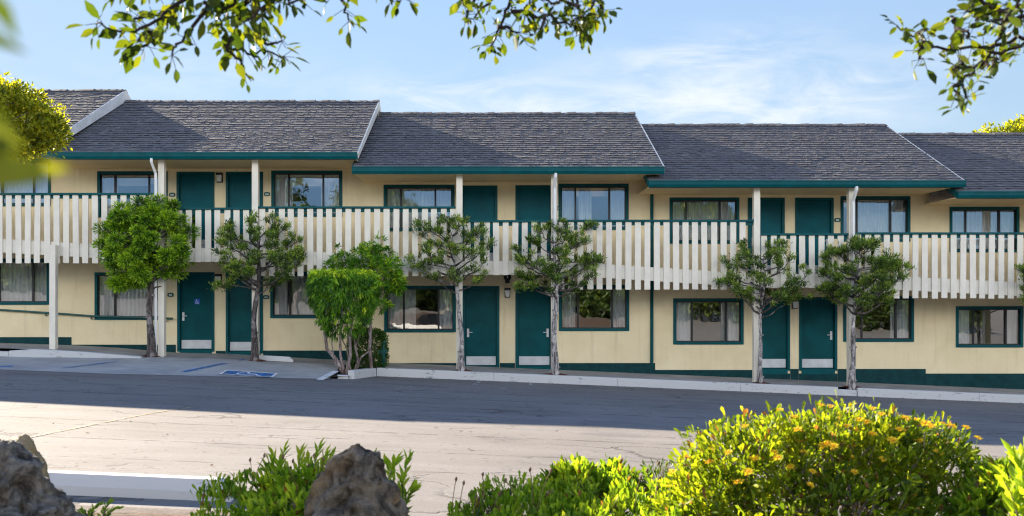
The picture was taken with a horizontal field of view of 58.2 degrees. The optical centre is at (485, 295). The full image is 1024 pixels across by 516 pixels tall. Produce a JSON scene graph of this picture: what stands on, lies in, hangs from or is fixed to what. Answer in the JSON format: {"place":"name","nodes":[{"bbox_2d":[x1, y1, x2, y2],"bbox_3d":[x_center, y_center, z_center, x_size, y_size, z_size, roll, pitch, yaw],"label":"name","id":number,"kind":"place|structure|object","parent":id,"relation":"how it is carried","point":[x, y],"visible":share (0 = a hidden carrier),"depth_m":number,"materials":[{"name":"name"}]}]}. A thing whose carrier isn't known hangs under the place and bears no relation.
{"place":"outdoors","nodes":[
{"label":"outdoors","id":0,"kind":"place"},
{"bbox_2d":[0,370,1023,515],"bbox_3d":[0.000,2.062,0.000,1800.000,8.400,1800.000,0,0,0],"label":"parking lot","id":1,"kind":"structure","parent":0,"point":[395,416],"depth_m":13.25,"materials":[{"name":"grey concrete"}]},
{"bbox_2d":[0,71,74,158],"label":"broadleaf tree","id":2,"kind":"object","parent":1,"relation":"on","point":[43,130],"visible":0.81,"depth_m":10.37,"materials":[{"name":"green plant"}]},
{"bbox_2d":[12,407,190,439],"bbox_3d":[-4.836,1.625,11.821,0.169,0.163,4.618,0,0,9],"label":"yellow stall line","id":3,"kind":"object","parent":1,"relation":"on","point":[98,423],"visible":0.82,"depth_m":11.23,"materials":[{"name":"beige paint"}]},
{"bbox_2d":[48,470,233,501],"bbox_3d":[-3.450,1.496,7.280,2.900,0.313,0.170,0,0,0],"label":"wheel stop","id":4,"kind":"object","parent":1,"relation":"on","point":[127,485],"visible":0.46,"depth_m":7.21,"materials":[{"name":"white paint"}]},
{"bbox_2d":[75,505,229,513],"bbox_3d":[0.000,1.711,6.560,14.000,0.747,0.320,0,0,0],"label":"bed edging","id":5,"kind":"object","parent":1,"relation":"on","point":[146,510],"visible":0.25,"depth_m":6.64,"materials":[{"name":"beige concrete"}]},
{"bbox_2d":[86,512,229,515],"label":"planting bed","id":6,"kind":"object","parent":1,"relation":"on","point":[132,514],"visible":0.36,"depth_m":6.36,"materials":[{"name":"brown soil"}]},
{"bbox_2d":[15,434,49,477],"bbox_3d":[-2.017,0.898,4.044,0.305,0.573,0.270,0,0,0],"label":"rock","id":7,"kind":"object","parent":6,"relation":"on","point":[26,441],"visible":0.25,"depth_m":4.04,"materials":[{"name":"beige stone"}]},
{"bbox_2d":[0,0,70,188],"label":"leafy sprig","id":8,"kind":"object","parent":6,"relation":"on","point":[16,171],"visible":1,"depth_m":0.38,"materials":[{"name":"green plant"}]},
{"bbox_2d":[0,439,85,515],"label":"rock","id":9,"kind":"object","parent":6,"relation":"on","point":[27,488],"visible":1,"depth_m":3.57,"materials":[{"name":"grey stone"}]},
{"bbox_2d":[75,497,125,515],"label":"leafy shoots","id":10,"kind":"object","parent":6,"relation":"on","point":[96,506],"visible":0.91,"depth_m":4.21,"materials":[{"name":"green plant"}]},
{"bbox_2d":[231,453,323,515],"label":"leafy plant","id":11,"kind":"object","parent":6,"relation":"on","point":[280,484],"visible":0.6,"depth_m":4.76,"materials":[{"name":"green plant"}]},
{"bbox_2d":[257,438,335,489],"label":"leafy shoots","id":12,"kind":"object","parent":6,"relation":"on","point":[308,457],"visible":0.21,"depth_m":5.06,"materials":[{"name":"green plant"}]},
{"bbox_2d":[304,443,408,515],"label":"rock","id":13,"kind":"object","parent":6,"relation":"on","point":[353,480],"visible":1,"depth_m":3.81,"materials":[{"name":"grey stone"}]},
{"bbox_2d":[375,448,422,515],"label":"leafy shoots","id":14,"kind":"object","parent":6,"relation":"on","point":[413,487],"visible":0.41,"depth_m":4.55,"materials":[{"name":"green plant"}]},
{"bbox_2d":[190,458,734,515],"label":"ground cover","id":15,"kind":"object","parent":6,"relation":"on","point":[588,505],"visible":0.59,"depth_m":4.67,"materials":[{"name":"green plant"}]},
{"bbox_2d":[458,474,535,515],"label":"leafy plant","id":16,"kind":"object","parent":6,"relation":"on","point":[488,503],"visible":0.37,"depth_m":4.89,"materials":[{"name":"green plant"}]},
{"bbox_2d":[65,0,1023,115],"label":"overhanging tree","id":17,"kind":"object","parent":6,"relation":"on","point":[241,12],"visible":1,"depth_m":3.00,"materials":[{"name":"green plant"}]},
{"bbox_2d":[537,451,639,515],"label":"leafy plant","id":18,"kind":"object","parent":6,"relation":"on","point":[562,468],"visible":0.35,"depth_m":5.13,"materials":[{"name":"green plant"}]},
{"bbox_2d":[249,453,972,514],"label":"dry stalks","id":19,"kind":"object","parent":6,"relation":"on","point":[505,480],"visible":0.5,"depth_m":4.69,"materials":[{"name":"plant"}]},
{"bbox_2d":[623,457,673,515],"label":"leafy plant","id":20,"kind":"object","parent":6,"relation":"on","point":[642,482],"visible":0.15,"depth_m":4.99,"materials":[{"name":"green plant"}]},
{"bbox_2d":[643,388,989,515],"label":"flowering bush","id":21,"kind":"object","parent":6,"relation":"on","point":[872,454],"visible":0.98,"depth_m":4.40,"materials":[{"name":"green plant"}]},
{"bbox_2d":[966,449,986,485],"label":"leafy shoots","id":22,"kind":"object","parent":6,"relation":"on","point":[978,460],"visible":0.14,"depth_m":4.33,"materials":[{"name":"green plant"}]},
{"bbox_2d":[942,446,1023,515],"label":"leafy plant","id":23,"kind":"object","parent":6,"relation":"on","point":[980,496],"visible":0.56,"depth_m":4.17,"materials":[{"name":"green plant"}]},
{"bbox_2d":[988,437,1023,515],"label":"leafy shoots","id":24,"kind":"object","parent":6,"relation":"on","point":[1013,503],"visible":1,"depth_m":3.57,"materials":[{"name":"green plant"}]},
{"bbox_2d":[0,356,337,378],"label":"concrete bay","id":25,"kind":"object","parent":1,"relation":"on","point":[145,365],"visible":0.9,"depth_m":21.72,"materials":[{"name":"grey concrete"}]},
{"bbox_2d":[0,359,274,376],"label":"blue bay markings","id":26,"kind":"object","parent":25,"relation":"on","point":[244,373],"visible":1,"depth_m":21.19,"materials":[{"name":"blue paint"}]},
{"bbox_2d":[219,370,338,379],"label":"white bay markings","id":27,"kind":"object","parent":25,"relation":"on","point":[327,375],"visible":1,"depth_m":21.21,"materials":[{"name":"white paint"}]},
{"bbox_2d":[304,268,382,373],"bbox_3d":[-3.480,0.653,22.435,1.995,2.690,1.832,0,0,0],"label":"clipped shrub","id":28,"kind":"object","parent":1,"relation":"on","point":[318,282],"visible":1,"depth_m":22.02,"materials":[{"name":"green plant"}]},
{"bbox_2d":[0,89,1023,388],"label":"motel building","id":29,"kind":"structure","parent":1,"relation":"on","point":[674,209],"depth_m":25.00,"materials":[{"name":"beige paint"}]},
{"bbox_2d":[0,259,48,304],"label":"window","id":30,"kind":"structure","parent":29,"relation":"in","point":[23,283],"depth_m":25.16,"materials":[{"name":"glass"}]},
{"bbox_2d":[0,159,50,205],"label":"window","id":31,"kind":"structure","parent":29,"relation":"in","point":[33,187],"depth_m":25.16,"materials":[{"name":"glass"}]},
{"bbox_2d":[0,309,172,321],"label":"handrail","id":32,"kind":"object","parent":29,"relation":"attached to","point":[45,313],"visible":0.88,"depth_m":24.89,"materials":[{"name":"metal"}]},
{"bbox_2d":[94,272,157,319],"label":"window","id":33,"kind":"structure","parent":29,"relation":"in","point":[106,302],"depth_m":25.16,"materials":[{"name":"glass"}]},
{"bbox_2d":[97,171,167,216],"bbox_3d":[-9.607,-2.740,25.083,1.913,1.254,0.227,0,0,0],"label":"window","id":34,"kind":"structure","parent":29,"relation":"in","point":[107,181],"depth_m":25.09,"materials":[{"name":"glass"}]},
{"bbox_2d":[176,172,214,247],"bbox_3d":[-7.893,-2.224,25.045,1.030,2.260,0.150,0,0,0],"label":"door","id":35,"kind":"structure","parent":29,"relation":"in","point":[193,189],"depth_m":25.06,"materials":[{"name":"blue paint"}]},
{"bbox_2d":[177,272,214,352],"bbox_3d":[-7.884,0.508,25.045,1.012,2.260,0.150,0,0,0],"label":"door","id":36,"kind":"structure","parent":29,"relation":"in","point":[195,322],"depth_m":25.06,"materials":[{"name":"teal paint"}]},
{"bbox_2d":[215,274,221,279],"bbox_3d":[-7.250,-0.439,24.935,0.170,0.260,0.130,0,0,0],"label":"wall lamp","id":37,"kind":"object","parent":29,"relation":"attached to","point":[219,276],"visible":0.62,"depth_m":24.88,"materials":[{"name":"black metal"}]},
{"bbox_2d":[216,172,222,182],"bbox_3d":[-7.223,-3.189,24.935,0.170,0.260,0.130,0,0,0],"label":"wall lamp","id":38,"kind":"object","parent":29,"relation":"attached to","point":[219,177],"visible":1,"depth_m":24.89,"materials":[{"name":"black metal"}]},
{"bbox_2d":[226,172,262,247],"bbox_3d":[-6.562,-2.224,25.045,1.012,2.260,0.150,0,0,0],"label":"door","id":39,"kind":"structure","parent":29,"relation":"in","point":[238,184],"depth_m":25.06,"materials":[{"name":"blue paint"}]},
{"bbox_2d":[226,272,262,354],"bbox_3d":[-6.562,0.535,25.045,1.012,2.314,0.150,0,0,0],"label":"door","id":40,"kind":"structure","parent":29,"relation":"in","point":[238,299],"depth_m":25.06,"materials":[{"name":"teal paint"}]},
{"bbox_2d":[270,272,340,317],"bbox_3d":[-4.897,0.001,25.083,1.922,1.254,0.226,0,0,0],"label":"window","id":41,"kind":"structure","parent":29,"relation":"in","point":[278,298],"depth_m":25.16,"materials":[{"name":"glass"}]},
{"bbox_2d":[271,171,341,216],"bbox_3d":[-4.866,-2.758,25.083,1.931,1.254,0.226,0,0,0],"label":"window","id":42,"kind":"structure","parent":29,"relation":"in","point":[282,182],"depth_m":25.14,"materials":[{"name":"glass"}]},
{"bbox_2d":[384,185,454,230],"bbox_3d":[-1.812,-2.370,25.083,1.931,1.263,0.227,0,0,0],"label":"window","id":43,"kind":"structure","parent":29,"relation":"in","point":[394,195],"depth_m":25.16,"materials":[{"name":"glass"}]},
{"bbox_2d":[384,286,455,331],"bbox_3d":[-1.786,0.380,25.083,1.949,1.263,0.226,0,0,0],"label":"window","id":44,"kind":"structure","parent":29,"relation":"in","point":[402,319],"depth_m":25.15,"materials":[{"name":"glass"}]},
{"bbox_2d":[463,185,496,260],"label":"door","id":45,"kind":"structure","parent":29,"relation":"in","point":[479,201],"depth_m":25.06,"materials":[{"name":"blue paint"}]},
{"bbox_2d":[463,286,498,366],"bbox_3d":[-0.129,0.919,25.045,1.003,2.331,0.150,0,0,0],"label":"door","id":46,"kind":"structure","parent":29,"relation":"in","point":[480,303],"depth_m":25.06,"materials":[{"name":"teal paint"}]},
{"bbox_2d":[504,288,510,297],"bbox_3d":[0.589,-0.064,24.935,0.170,0.260,0.130,0,0,0],"label":"wall lamp","id":47,"kind":"object","parent":29,"relation":"attached to","point":[507,292],"visible":1,"depth_m":24.88,"materials":[{"name":"white glass"}]},
{"bbox_2d":[504,275,510,282],"bbox_3d":[0.589,-0.454,24.950,0.200,0.260,0.100,0,0,0],"label":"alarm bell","id":48,"kind":"object","parent":29,"relation":"attached to","point":[507,278],"visible":0.91,"depth_m":24.93,"materials":[{"name":"black metal"}]},
{"bbox_2d":[515,185,550,260],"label":"door","id":49,"kind":"structure","parent":29,"relation":"in","point":[532,202],"depth_m":25.06,"materials":[{"name":"blue paint"}]},
{"bbox_2d":[515,286,550,369],"bbox_3d":[1.321,0.919,25.045,1.030,2.331,0.150,0,0,0],"label":"door","id":50,"kind":"structure","parent":29,"relation":"in","point":[532,309],"depth_m":25.06,"materials":[{"name":"teal paint"}]},
{"bbox_2d":[559,184,628,229],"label":"window","id":51,"kind":"structure","parent":29,"relation":"in","point":[567,192],"depth_m":25.15,"materials":[{"name":"glass"}]},
{"bbox_2d":[559,285,628,330],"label":"window","id":52,"kind":"structure","parent":29,"relation":"in","point":[619,299],"depth_m":25.14,"materials":[{"name":"glass"}]},
{"bbox_2d":[669,197,738,243],"bbox_3d":[5.946,-2.026,25.083,1.895,1.254,0.227,0,0,0],"label":"window","id":53,"kind":"structure","parent":29,"relation":"in","point":[696,208],"depth_m":25.15,"materials":[{"name":"clear glass"}]},
{"bbox_2d":[673,298,743,343],"bbox_3d":[6.054,0.715,25.082,1.913,1.254,0.225,0,0,0],"label":"window","id":54,"kind":"structure","parent":29,"relation":"in","point":[732,310],"depth_m":25.15,"materials":[{"name":"glass"}]},
{"bbox_2d":[748,198,784,273],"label":"door","id":55,"kind":"structure","parent":29,"relation":"in","point":[772,210],"depth_m":25.06,"materials":[{"name":"blue paint"}]},
{"bbox_2d":[762,299,789,373],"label":"door","id":56,"kind":"structure","parent":29,"relation":"in","point":[775,327],"depth_m":25.06,"materials":[{"name":"teal paint"}]},
{"bbox_2d":[791,299,798,308],"bbox_3d":[8.393,0.240,24.935,0.170,0.260,0.130,0,0,0],"label":"wall lamp","id":57,"kind":"object","parent":29,"relation":"attached to","point":[794,304],"visible":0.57,"depth_m":24.89,"materials":[{"name":"white glass"}]},
{"bbox_2d":[795,198,833,273],"bbox_3d":[8.938,-1.523,25.045,1.048,2.251,0.150,0,0,0],"label":"door","id":58,"kind":"structure","parent":29,"relation":"in","point":[812,215],"depth_m":25.06,"materials":[{"name":"blue paint"}]},
{"bbox_2d":[799,297,836,373],"bbox_3d":[9.040,1.106,25.045,1.039,2.099,0.150,0,0,0],"label":"door","id":59,"kind":"structure","parent":29,"relation":"in","point":[817,315],"depth_m":25.06,"materials":[{"name":"teal paint"}]},
{"bbox_2d":[840,196,910,241],"bbox_3d":[10.598,-2.070,25.083,1.895,1.236,0.227,0,0,0],"label":"window","id":60,"kind":"structure","parent":29,"relation":"in","point":[872,213],"depth_m":25.15,"materials":[{"name":"clear glass"}]},
{"bbox_2d":[843,296,913,341],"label":"window","id":61,"kind":"structure","parent":29,"relation":"in","point":[902,310],"depth_m":25.04,"materials":[{"name":"glass"}]},
{"bbox_2d":[931,192,941,194],"bbox_3d":[12.232,-2.756,24.950,0.260,0.070,0.099,0,0,0],"label":"soffit lamp","id":62,"kind":"object","parent":29,"relation":"attached to","point":[935,193],"visible":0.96,"depth_m":24.91,"materials":[{"name":"black glass"}]},
{"bbox_2d":[949,207,1019,251],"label":"window","id":63,"kind":"structure","parent":29,"relation":"in","point":[961,219],"depth_m":25.15,"materials":[{"name":"clear glass"}]},
{"bbox_2d":[956,306,1023,346],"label":"window","id":64,"kind":"structure","parent":29,"relation":"in","point":[1013,315],"depth_m":25.04,"materials":[{"name":"glass"}]},
{"bbox_2d":[0,349,1023,402],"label":"kerb","id":65,"kind":"structure","parent":1,"relation":"on","point":[674,384],"depth_m":23.08,"materials":[{"name":"white paint"}]},
{"bbox_2d":[321,229,408,367],"bbox_3d":[-2.971,0.106,22.948,2.181,3.555,1.681,0,0,33],"label":"leafy shrub","id":66,"kind":"object","parent":65,"relation":"on","point":[374,256],"visible":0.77,"depth_m":22.87,"materials":[{"name":"green plant"}]},
{"bbox_2d":[53,376,1021,475],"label":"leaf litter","id":67,"kind":"object","parent":1,"relation":"on","point":[524,415],"visible":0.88,"depth_m":17.59,"materials":[{"name":"brown plant"}]},
{"bbox_2d":[972,114,1023,132],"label":"broadleaf tree","id":68,"kind":"object","parent":1,"relation":"on","point":[1016,125],"visible":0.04,"depth_m":37.59,"materials":[{"name":"yellow plant"}]},
{"bbox_2d":[0,343,1023,394],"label":"pavement","id":69,"kind":"structure","parent":0,"point":[124,351],"depth_m":24.11,"materials":[{"name":"grey concrete"}]},
{"bbox_2d":[89,192,202,356],"bbox_3d":[-8.546,-0.464,23.322,2.779,4.321,2.412,0,0,0],"label":"pruned tree","id":70,"kind":"object","parent":69,"relation":"on","point":[142,272],"visible":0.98,"depth_m":22.83,"materials":[{"name":"green plant"}]},
{"bbox_2d":[207,209,306,360],"bbox_3d":[-5.761,-0.189,23.242,2.554,3.979,2.314,0,0,0],"label":"pruned tree","id":71,"kind":"object","parent":69,"relation":"on","point":[252,260],"visible":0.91,"depth_m":23.08,"materials":[{"name":"green plant"}]},
{"bbox_2d":[259,355,293,361],"bbox_3d":[-5.429,1.643,23.567,0.993,0.209,0.150,0,0,0],"label":"wheel stop","id":72,"kind":"object","parent":69,"relation":"on","point":[276,358],"visible":0.61,"depth_m":23.50,"materials":[{"name":"white paint"}]},
{"bbox_2d":[344,327,389,368],"bbox_3d":[-3.028,1.371,23.506,1.151,1.170,0.984,0,0,0],"label":"clipped hedge","id":73,"kind":"object","parent":69,"relation":"on","point":[380,334],"visible":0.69,"depth_m":23.20,"materials":[{"name":"green plant"}]},
{"bbox_2d":[378,340,387,367],"bbox_3d":[-2.600,1.513,23.278,0.248,0.755,0.184,0,0,0],"label":"standpipe","id":74,"kind":"object","parent":69,"relation":"on","point":[383,352],"visible":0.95,"depth_m":23.25,"materials":[{"name":"teal metal"}]},
{"bbox_2d":[403,213,497,370],"bbox_3d":[-0.895,-0.026,23.316,2.219,4.168,2.098,0,0,40],"label":"pruned tree","id":75,"kind":"object","parent":69,"relation":"on","point":[451,246],"visible":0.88,"depth_m":23.07,"materials":[{"name":"green plant"}]},
{"bbox_2d":[141,355,858,386],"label":"mulch rings","id":76,"kind":"object","parent":69,"relation":"on","point":[470,370],"visible":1,"depth_m":23.24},
{"bbox_2d":[509,216,607,374],"bbox_3d":[1.838,0.063,23.251,2.526,4.191,2.034,0,0,0],"label":"pruned tree","id":77,"kind":"object","parent":69,"relation":"on","point":[554,270],"visible":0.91,"depth_m":23.16,"materials":[{"name":"green plant"}]},
{"bbox_2d":[713,237,814,383],"bbox_3d":[7.053,0.427,23.299,2.318,3.891,2.183,0,0,40],"label":"pruned tree","id":78,"kind":"object","parent":69,"relation":"on","point":[784,294],"visible":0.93,"depth_m":23.07,"materials":[{"name":"green plant"}]},
{"bbox_2d":[811,233,915,389],"bbox_3d":[9.507,0.444,23.233,2.510,4.057,2.115,0,0,0],"label":"pruned tree","id":79,"kind":"object","parent":69,"relation":"on","point":[885,263],"visible":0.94,"depth_m":22.95,"materials":[{"name":"green plant"}]},
{"bbox_2d":[1014,263,1023,306],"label":"pruned tree","id":80,"kind":"object","parent":69,"relation":"on","point":[1019,274],"visible":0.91,"depth_m":23.37,"materials":[{"name":"green plant"}]},
{"bbox_2d":[0,0,1023,132],"label":"sky","id":81,"kind":"structure","parent":0,"point":[660,61],"materials":[{"name":"blue"}]}
]}

